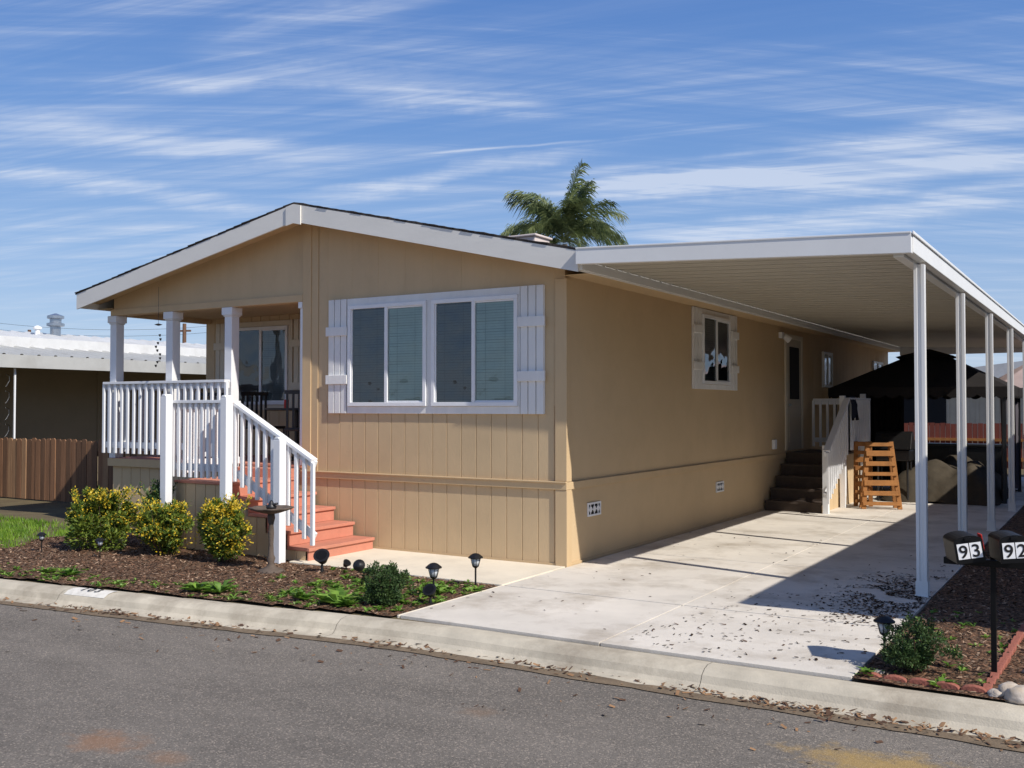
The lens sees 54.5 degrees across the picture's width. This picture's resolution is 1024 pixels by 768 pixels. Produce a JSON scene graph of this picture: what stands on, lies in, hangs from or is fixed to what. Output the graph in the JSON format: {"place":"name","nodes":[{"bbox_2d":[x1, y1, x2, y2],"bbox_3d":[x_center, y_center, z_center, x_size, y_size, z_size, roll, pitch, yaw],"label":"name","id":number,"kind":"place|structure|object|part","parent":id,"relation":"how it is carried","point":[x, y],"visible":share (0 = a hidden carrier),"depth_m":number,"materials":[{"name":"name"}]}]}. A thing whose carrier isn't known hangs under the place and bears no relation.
{"place":"outdoors","nodes":[
{"label":"outdoors","id":0,"kind":"place"},
{"bbox_2d":[201,393,223,399],"bbox_3d":[-4.561,0.599,14.750,0.460,0.950,0.465,0,-1,12],"label":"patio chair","id":1,"kind":"object","parent":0,"point":[208,394],"visible":0.13,"depth_m":14.97,"materials":[{"name":"black metal"}]},
{"bbox_2d":[0,533,496,615],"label":"mulch ground","id":2,"kind":"structure","parent":0,"point":[199,571],"depth_m":10.08,"materials":[{"name":"brown wood"}]},
{"bbox_2d":[37,532,46,551],"bbox_3d":[-5.482,1.852,11.587,0.108,0.248,0.106,-1,-2,31],"label":"solar light","id":3,"kind":"object","parent":2,"relation":"on","point":[41,535],"visible":0.98,"depth_m":11.57,"materials":[{"name":"black plastic"}]},
{"bbox_2d":[95,538,104,557],"bbox_3d":[-4.604,1.840,11.108,0.108,0.248,0.106,-1,-2,31],"label":"solar light","id":4,"kind":"object","parent":2,"relation":"on","point":[99,542],"visible":0.98,"depth_m":11.09,"materials":[{"name":"black plastic"}]},
{"bbox_2d":[64,483,141,550],"bbox_3d":[-4.892,1.599,11.868,0.881,0.825,0.932,-1,-2,31],"label":"flowering shrub","id":5,"kind":"object","parent":2,"relation":"on","point":[93,515],"visible":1,"depth_m":11.71,"materials":[{"name":"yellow plant"}]},
{"bbox_2d":[135,479,177,516],"bbox_3d":[-4.262,1.551,11.868,0.455,0.866,0.544,-1,-2,31],"label":"green shrub","id":6,"kind":"object","parent":2,"relation":"on","point":[155,494],"visible":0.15,"depth_m":11.83,"materials":[{"name":"green plant"}]},
{"bbox_2d":[128,497,194,555],"bbox_3d":[-3.957,1.629,11.290,0.755,0.687,0.749,-1,-2,31],"label":"flowering shrub","id":7,"kind":"object","parent":2,"relation":"on","point":[161,528],"visible":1,"depth_m":11.18,"materials":[{"name":"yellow plant"}]},
{"bbox_2d":[194,492,253,562],"bbox_3d":[-3.145,1.576,10.831,0.653,0.770,0.629,-1,-2,31],"label":"flowering shrub","id":8,"kind":"object","parent":2,"relation":"on","point":[223,528],"visible":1,"depth_m":10.73,"materials":[{"name":"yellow plant"}]},
{"bbox_2d":[160,394,374,563],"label":"porch stairs","id":9,"kind":"structure","parent":2,"relation":"on","point":[277,481],"depth_m":11.32,"materials":[{"name":"wood"}]},
{"bbox_2d":[248,500,293,573],"bbox_3d":[-2.467,1.566,10.180,0.432,0.752,0.432,0,-1,9],"label":"birdbath","id":10,"kind":"object","parent":2,"relation":"on","point":[271,509],"visible":0.98,"depth_m":10.15,"materials":[{"name":"stone"}]},
{"bbox_2d":[313,548,329,572],"bbox_3d":[-1.946,1.810,10.171,0.166,0.244,0.160,0,-1,1],"label":"solar spotlight","id":11,"kind":"object","parent":2,"relation":"on","point":[321,556],"visible":0.97,"depth_m":10.15,"materials":[{"name":"black plastic"}]},
{"bbox_2d":[343,559,350,569],"bbox_3d":[-1.708,1.875,10.269,0.084,0.128,0.088,-1,-2,41],"label":"solar spotlight","id":12,"kind":"object","parent":2,"relation":"on","point":[346,563],"visible":0.87,"depth_m":10.26,"materials":[{"name":"black plastic"}]},
{"bbox_2d":[353,559,364,571],"bbox_3d":[-1.496,1.825,9.837,0.122,0.120,0.280,0,-26,2],"label":"solar light","id":13,"kind":"object","parent":2,"relation":"on","point":[358,564],"visible":0.98,"depth_m":9.72,"materials":[{"name":"black plastic"}]},
{"bbox_2d":[360,560,415,605],"bbox_3d":[-1.069,1.705,8.509,0.471,0.403,0.420,1,-2,-39],"label":"green shrub","id":14,"kind":"object","parent":2,"relation":"on","point":[388,580],"visible":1,"depth_m":8.42,"materials":[{"name":"green plant"}]},
{"bbox_2d":[422,583,435,605],"bbox_3d":[-0.703,1.806,8.531,0.123,0.180,0.118,-1,-1,21],"label":"solar spotlight","id":15,"kind":"object","parent":2,"relation":"on","point":[428,590],"visible":0.99,"depth_m":8.52,"materials":[{"name":"black plastic"}]},
{"bbox_2d":[425,563,441,599],"bbox_3d":[-0.688,1.740,8.733,0.147,0.337,0.145,-1,-2,31],"label":"solar light","id":16,"kind":"object","parent":2,"relation":"on","point":[433,569],"visible":0.97,"depth_m":8.70,"materials":[{"name":"black plastic"}]},
{"bbox_2d":[468,553,482,585],"bbox_3d":[-0.343,1.758,9.354,0.144,0.330,0.142,-1,-2,31],"label":"solar light","id":17,"kind":"object","parent":2,"relation":"on","point":[475,558],"visible":1,"depth_m":9.33,"materials":[{"name":"black plastic"}]},
{"bbox_2d":[0,563,1017,686],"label":"weeds","id":18,"kind":"object","parent":2,"relation":"on","point":[337,594],"visible":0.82,"depth_m":8.95,"materials":[{"name":"green plant"}]},
{"bbox_2d":[0,533,1023,692],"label":"bark chips","id":19,"kind":"object","parent":2,"relation":"on","point":[463,586],"visible":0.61,"depth_m":9.72,"materials":[{"name":"brown wood"}]},
{"bbox_2d":[289,548,564,617],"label":"walkway path","id":20,"kind":"structure","parent":0,"point":[498,573],"depth_m":10.53,"materials":[{"name":"concrete"}]},
{"bbox_2d":[0,604,1023,767],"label":"road","id":21,"kind":"structure","parent":0,"point":[91,694],"depth_m":5.86,"materials":[{"name":"grey asphalt"}]},
{"bbox_2d":[0,579,1023,741],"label":"kerb","id":22,"kind":"structure","parent":21,"relation":"on","point":[956,714],"depth_m":6.92,"materials":[{"name":"concrete"}]},
{"bbox_2d":[64,587,116,597],"bbox_3d":[-3.895,1.928,9.198,0.522,0.046,0.154,-1,-1,25],"label":"kerb number","id":23,"kind":"object","parent":22,"relation":"on","point":[78,591],"depth_m":9.18,"materials":[{"name":"white paint"}]},
{"bbox_2d":[0,601,1023,751],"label":"gutter dirt","id":24,"kind":"structure","parent":21,"relation":"on","point":[993,742],"depth_m":6.63,"materials":[{"name":"brown soil"}]},
{"bbox_2d":[3,597,1023,762],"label":"gutter leaf litter","id":25,"kind":"object","parent":21,"relation":"on","point":[828,713],"visible":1,"depth_m":6.18,"materials":[{"name":"brown plant"}]},
{"bbox_2d":[0,468,1023,705],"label":"yard","id":26,"kind":"structure","parent":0,"point":[48,510],"depth_m":12.38,"materials":[{"name":"plant"}]},
{"bbox_2d":[0,514,132,547],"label":"grass","id":27,"kind":"structure","parent":26,"relation":"on","point":[25,532],"depth_m":13.62,"materials":[{"name":"green plant"}]},
{"bbox_2d":[0,437,182,502],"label":"wooden fence","id":28,"kind":"object","parent":26,"relation":"on","point":[34,468],"visible":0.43,"depth_m":17.94,"materials":[{"name":"brown wood"}]},
{"bbox_2d":[0,313,205,480],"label":"neighbour home","id":29,"kind":"object","parent":26,"relation":"on","point":[51,384],"visible":0.2,"depth_m":22.11,"materials":[{"name":"white metal"}]},
{"bbox_2d":[180,324,190,342],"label":"utility pole","id":30,"kind":"object","parent":26,"relation":"on","point":[184,331],"visible":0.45,"depth_m":54.98,"materials":[{"name":"brown wood"}]},
{"bbox_2d":[1,323,205,335],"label":"power line","id":31,"kind":"object","parent":30,"relation":"attached to","point":[98,329],"visible":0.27,"depth_m":54.90,"materials":[{"name":"black plastic"}]},
{"bbox_2d":[75,202,899,567],"bbox_3d":[1.849,0.067,19.749,8.180,4.204,17.844,-1,-2,31],"label":"mobile home","id":32,"kind":"object","parent":26,"relation":"on","point":[531,398],"visible":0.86,"depth_m":12.02,"materials":[{"name":"beige wood"}]},
{"bbox_2d":[154,290,161,366],"bbox_3d":[-4.838,-0.779,13.601,0.110,1.097,0.105,-1,-2,31],"label":"wind chime","id":33,"kind":"object","parent":32,"relation":"hanging from","point":[158,324],"visible":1,"depth_m":13.60,"materials":[{"name":"black metal"}]},
{"bbox_2d":[240,392,285,434],"bbox_3d":[-3.573,0.588,14.260,0.465,0.950,0.460,-1,-2,41],"label":"patio chair","id":34,"kind":"object","parent":32,"relation":"on","point":[257,394],"visible":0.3,"depth_m":14.42,"materials":[{"name":"black metal"}]},
{"bbox_2d":[239,325,287,404],"bbox_3d":[-3.840,-0.279,15.199,1.130,1.190,0.047,-1,-2,31],"label":"window","id":35,"kind":"structure","parent":32,"relation":"in","point":[263,351],"depth_m":15.17,"materials":[{"name":"glass"}]},
{"bbox_2d":[264,408,299,460],"bbox_3d":[-2.984,0.691,13.779,0.880,0.717,0.880,-1,-2,31],"label":"patio table","id":36,"kind":"object","parent":32,"relation":"on","point":[296,437],"visible":0.42,"depth_m":13.75,"materials":[{"name":"black metal"}]},
{"bbox_2d":[284,390,299,437],"bbox_3d":[-2.750,0.560,13.108,0.460,0.950,0.465,0,-1,-9],"label":"patio chair","id":37,"kind":"object","parent":32,"relation":"on","point":[287,429],"visible":0.32,"depth_m":12.87,"materials":[{"name":"black metal"}]},
{"bbox_2d":[347,301,426,405],"bbox_3d":[-1.483,-0.346,11.761,1.172,1.216,0.047,-1,-2,31],"label":"window","id":38,"kind":"structure","parent":32,"relation":"in","point":[387,348],"depth_m":11.75,"materials":[{"name":"glass"}]},
{"bbox_2d":[431,294,517,405],"bbox_3d":[-0.426,-0.361,11.114,1.155,1.216,0.047,-1,-2,31],"label":"window","id":39,"kind":"structure","parent":32,"relation":"in","point":[474,341],"depth_m":11.10,"materials":[{"name":"glass"}]},
{"bbox_2d":[702,314,730,384],"bbox_3d":[2.961,-0.483,14.404,0.047,0.980,1.140,-1,-2,31],"label":"window","id":40,"kind":"structure","parent":32,"relation":"in","point":[716,335],"depth_m":14.39,"materials":[{"name":"glass"}]},
{"bbox_2d":[787,339,801,449],"bbox_3d":[5.082,0.189,17.821,0.077,1.968,0.896,-1,-2,31],"label":"door","id":41,"kind":"structure","parent":32,"relation":"in","point":[794,346],"depth_m":17.82,"materials":[{"name":"paint"}]},
{"bbox_2d":[822,352,832,387],"bbox_3d":[6.283,-0.280,19.795,0.047,0.700,0.700,-1,-2,31],"label":"window","id":42,"kind":"structure","parent":32,"relation":"in","point":[827,360],"depth_m":19.78,"materials":[{"name":"grey glass"}]},
{"bbox_2d":[872,361,882,370],"bbox_3d":[8.791,-0.183,23.886,0.047,0.700,1.100,-1,-2,31],"label":"window","id":43,"kind":"structure","parent":32,"relation":"in","point":[875,365],"depth_m":23.78,"materials":[{"name":"grey glass"}]},
{"bbox_2d":[500,159,629,246],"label":"palm tree","id":44,"kind":"object","parent":26,"relation":"on","point":[563,224],"visible":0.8,"depth_m":44.36,"materials":[{"name":"green plant"}]},
{"bbox_2d":[904,361,1022,443],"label":"distant home","id":45,"kind":"object","parent":26,"relation":"on","point":[941,410],"visible":0.13,"depth_m":32.95,"materials":[{"name":"beige"}]},
{"bbox_2d":[904,397,945,424],"bbox_3d":[13.891,0.899,33.662,1.500,1.000,0.019,-1,-2,31],"label":"distant window","id":46,"kind":"structure","parent":45,"relation":"in","point":[936,408],"depth_m":33.51,"materials":[{"name":"black glass"}]},
{"bbox_2d":[904,423,1023,468],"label":"red fence","id":47,"kind":"object","parent":26,"relation":"on","point":[937,432],"visible":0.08,"depth_m":28.37,"materials":[{"name":"brown wood"}]},
{"bbox_2d":[0,0,1023,366],"label":"sky","id":48,"kind":"structure","parent":0,"point":[134,133],"materials":[{"name":"blue"}]},
{"bbox_2d":[400,477,1023,680],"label":"driveway","id":49,"kind":"structure","parent":0,"point":[699,570],"depth_m":9.03,"materials":[{"name":"concrete"}]},
{"bbox_2d":[454,532,952,661],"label":"driveway leaf litter","id":50,"kind":"object","parent":49,"relation":"on","point":[881,605],"visible":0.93,"depth_m":8.50,"materials":[{"name":"brown plant"}]},
{"bbox_2d":[575,231,1023,597],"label":"carport","id":51,"kind":"object","parent":49,"relation":"on","point":[906,292],"visible":0.88,"depth_m":11.13,"materials":[{"name":"white metal"}]},
{"bbox_2d":[765,394,870,513],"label":"side stairs","id":52,"kind":"structure","parent":49,"relation":"on","point":[814,481],"depth_m":16.65,"materials":[{"name":"beige wood"}]},
{"bbox_2d":[845,396,858,420],"bbox_3d":[5.754,0.411,16.888,0.200,0.420,0.420,-1,-2,31],"label":"draped jacket","id":53,"kind":"object","parent":52,"relation":"hanging from","point":[854,404],"visible":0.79,"depth_m":16.80,"materials":[{"name":"black fabric"}]},
{"bbox_2d":[853,441,872,506],"bbox_3d":[6.027,1.536,17.056,0.312,1.109,0.344,-1,-3,21],"label":"wooden pallet","id":54,"kind":"object","parent":49,"relation":"on","point":[857,459],"visible":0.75,"depth_m":16.93,"materials":[{"name":"brown wood"}]},
{"bbox_2d":[859,441,902,509],"bbox_3d":[6.135,1.537,16.626,0.646,1.133,0.344,0,-9,7],"label":"wooden pallet","id":55,"kind":"object","parent":49,"relation":"on","point":[894,493],"visible":0.94,"depth_m":16.47,"materials":[{"name":"brown wood"}]},
{"bbox_2d":[875,431,914,500],"bbox_3d":[6.899,1.479,17.908,0.620,1.253,0.432,-1,-2,31],"label":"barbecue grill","id":56,"kind":"object","parent":49,"relation":"on","point":[904,443],"visible":0.85,"depth_m":17.77,"materials":[{"name":"black metal"}]},
{"bbox_2d":[828,349,1022,503],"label":"gazebo","id":57,"kind":"object","parent":49,"relation":"on","point":[887,389],"visible":0.75,"depth_m":18.75,"materials":[{"name":"fabric"}]},
{"bbox_2d":[881,455,1008,505],"bbox_3d":[8.050,1.745,18.371,1.966,0.853,2.458,-1,-2,31],"label":"tarp covered table","id":58,"kind":"object","parent":49,"relation":"on","point":[942,482],"visible":0.6,"depth_m":17.52,"materials":[{"name":"beige fabric"}]},
{"bbox_2d":[901,443,1007,474],"bbox_3d":[8.980,1.671,20.265,2.000,0.920,0.500,-1,-2,31],"label":"table","id":59,"kind":"object","parent":49,"relation":"on","point":[975,451],"visible":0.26,"depth_m":20.00,"materials":[{"name":"black wood"}]},
{"bbox_3d":[8.869,1.677,20.085,1.800,0.760,0.018,-1,-2,31],"label":"cabinet door","id":60,"kind":"part","parent":59,"relation":"part of","materials":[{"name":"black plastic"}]},
{"bbox_2d":[853,506,1023,700],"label":"garden bed","id":61,"kind":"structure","parent":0,"point":[1015,523],"depth_m":7.62,"materials":[{"name":"brown soil"}]},
{"bbox_2d":[858,672,881,681],"bbox_3d":[2.235,1.823,6.209,0.140,0.050,0.050,-1,-2,35],"label":"edging brick","id":62,"kind":"object","parent":61,"relation":"on","point":[875,674],"visible":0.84,"depth_m":6.19,"materials":[{"name":"red brick"}]},
{"bbox_2d":[873,615,894,661],"bbox_3d":[2.472,1.697,6.598,0.140,0.320,0.138,-1,-2,31],"label":"solar light","id":63,"kind":"object","parent":61,"relation":"on","point":[881,620],"visible":0.82,"depth_m":6.57,"materials":[{"name":"black plastic"}]},
{"bbox_2d":[882,674,906,684],"bbox_3d":[2.359,1.821,6.127,0.140,0.050,0.050,-1,-2,26],"label":"edging brick","id":64,"kind":"object","parent":61,"relation":"on","point":[896,677],"visible":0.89,"depth_m":6.11,"materials":[{"name":"red brick"}]},
{"bbox_2d":[908,677,932,686],"bbox_3d":[2.490,1.819,6.058,0.140,0.050,0.050,-1,-2,29],"label":"edging brick","id":65,"kind":"object","parent":61,"relation":"on","point":[920,681],"visible":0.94,"depth_m":6.04,"materials":[{"name":"red brick"}]},
{"bbox_2d":[878,611,965,673],"bbox_3d":[2.563,1.658,6.301,0.482,0.394,0.492,1,-2,-41],"label":"green shrub","id":66,"kind":"object","parent":61,"relation":"on","point":[902,652],"visible":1,"depth_m":6.26,"materials":[{"name":"green plant"}]},
{"bbox_2d":[934,681,959,689],"bbox_3d":[2.616,1.817,5.980,0.140,0.050,0.050,-1,-2,33],"label":"edging brick","id":67,"kind":"object","parent":61,"relation":"on","point":[947,685],"visible":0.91,"depth_m":5.96,"materials":[{"name":"red brick"}]},
{"bbox_2d":[961,684,986,692],"bbox_3d":[2.744,1.816,5.907,0.141,0.050,0.052,-1,-2,31],"label":"edging brick","id":68,"kind":"object","parent":61,"relation":"on","point":[973,687],"visible":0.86,"depth_m":5.89,"materials":[{"name":"red brick"}]},
{"bbox_2d":[944,556,1023,671],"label":"mailbox post","id":69,"kind":"object","parent":61,"relation":"on","point":[992,564],"visible":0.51,"depth_m":6.23,"materials":[{"name":"black metal"}]},
{"bbox_2d":[943,531,985,564],"bbox_3d":[2.814,1.012,6.189,0.176,0.165,0.285,-9,-3,9],"label":"mailbox","id":70,"kind":"object","parent":69,"relation":"attached to","point":[962,547],"visible":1,"depth_m":6.07,"materials":[{"name":"black paint"}]},
{"bbox_2d":[953,536,985,564],"bbox_3d":[2.789,1.010,6.061,0.168,0.165,0.024,-9,-3,9],"label":"mailbox door","id":71,"kind":"structure","parent":70,"relation":"in","point":[965,539],"depth_m":6.06,"materials":[{"name":"black paint"}]},
{"bbox_2d":[988,530,1023,563],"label":"mailbox","id":72,"kind":"object","parent":69,"relation":"on","point":[1006,546],"visible":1,"depth_m":5.94,"materials":[{"name":"black paint"}]},
{"bbox_2d":[999,535,1023,563],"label":"mailbox door","id":73,"kind":"structure","parent":72,"relation":"in","point":[1012,538],"depth_m":5.94,"materials":[{"name":"black paint"}]},
{"bbox_2d":[983,683,992,690],"bbox_3d":[2.841,1.816,5.935,0.050,0.050,0.140,-1,-2,29],"label":"edging brick","id":74,"kind":"object","parent":61,"relation":"on","point":[987,686],"visible":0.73,"depth_m":5.91,"materials":[{"name":"red brick"}]},
{"bbox_2d":[986,677,996,683],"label":"edging brick","id":75,"kind":"object","parent":61,"relation":"on","point":[991,680],"visible":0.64,"depth_m":6.03,"materials":[{"name":"red brick"}]},
{"bbox_2d":[990,672,999,678],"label":"edging brick","id":76,"kind":"object","parent":61,"relation":"on","point":[996,675],"visible":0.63,"depth_m":6.16,"materials":[{"name":"red brick"}]},
{"bbox_2d":[987,688,1003,699],"bbox_3d":[2.833,1.816,5.810,0.111,0.067,0.090,0,-1,8],"label":"garden stone","id":77,"kind":"object","parent":61,"relation":"on","point":[994,692],"visible":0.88,"depth_m":5.79,"materials":[{"name":"grey stone"}]},
{"bbox_2d":[997,667,1003,674],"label":"edging brick","id":78,"kind":"object","parent":61,"relation":"on","point":[1000,670],"visible":0.4,"depth_m":6.27,"materials":[{"name":"red brick"}]},
{"bbox_2d":[997,662,1006,669],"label":"edging brick","id":79,"kind":"object","parent":61,"relation":"on","point":[1003,665],"visible":0.62,"depth_m":6.40,"materials":[{"name":"red brick"}]},
{"bbox_2d":[999,657,1009,664],"bbox_3d":[3.245,1.831,6.555,0.050,0.050,0.140,-1,-2,35],"label":"edging brick","id":80,"kind":"object","parent":61,"relation":"on","point":[1004,660],"visible":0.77,"depth_m":6.53,"materials":[{"name":"red brick"}]},
{"bbox_2d":[1002,652,1011,660],"bbox_3d":[3.326,1.834,6.679,0.050,0.050,0.140,-1,-2,29],"label":"edging brick","id":81,"kind":"object","parent":61,"relation":"on","point":[1007,655],"visible":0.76,"depth_m":6.64,"materials":[{"name":"red brick"}]},
{"bbox_2d":[998,681,1017,695],"bbox_3d":[2.919,1.802,5.802,0.189,0.112,0.135,-1,-2,31],"label":"garden stone","id":82,"kind":"object","parent":61,"relation":"on","point":[1003,687],"visible":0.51,"depth_m":5.79,"materials":[{"name":"grey stone"}]},
{"bbox_2d":[1005,648,1014,654],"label":"edging brick","id":83,"kind":"object","parent":61,"relation":"on","point":[1011,650],"visible":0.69,"depth_m":6.78,"materials":[{"name":"red brick"}]},
{"bbox_2d":[999,365,1022,388],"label":"patio umbrella","id":84,"kind":"object","parent":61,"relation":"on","point":[1018,376],"visible":0.4,"depth_m":20.62,"materials":[{"name":"fabric"}]},
{"bbox_2d":[1008,644,1016,650],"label":"edging brick","id":85,"kind":"object","parent":61,"relation":"on","point":[1013,646],"visible":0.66,"depth_m":6.90,"materials":[{"name":"red brick"}]},
{"bbox_2d":[1004,685,1023,704],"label":"garden stone","id":86,"kind":"object","parent":61,"relation":"on","point":[1014,695],"visible":0.98,"depth_m":5.70,"materials":[{"name":"grey stone"}]},
{"bbox_2d":[1011,640,1019,647],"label":"edging brick","id":87,"kind":"object","parent":61,"relation":"on","point":[1016,642],"visible":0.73,"depth_m":7.02,"materials":[{"name":"red brick"}]},
{"bbox_2d":[1012,636,1022,642],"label":"edging brick","id":88,"kind":"object","parent":61,"relation":"on","point":[1020,638],"visible":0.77,"depth_m":7.15,"materials":[{"name":"red brick"}]},
{"bbox_2d":[1016,632,1023,637],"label":"edging brick","id":89,"kind":"object","parent":61,"relation":"on","point":[1020,634],"visible":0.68,"depth_m":7.26,"materials":[{"name":"red brick"}]}
]}

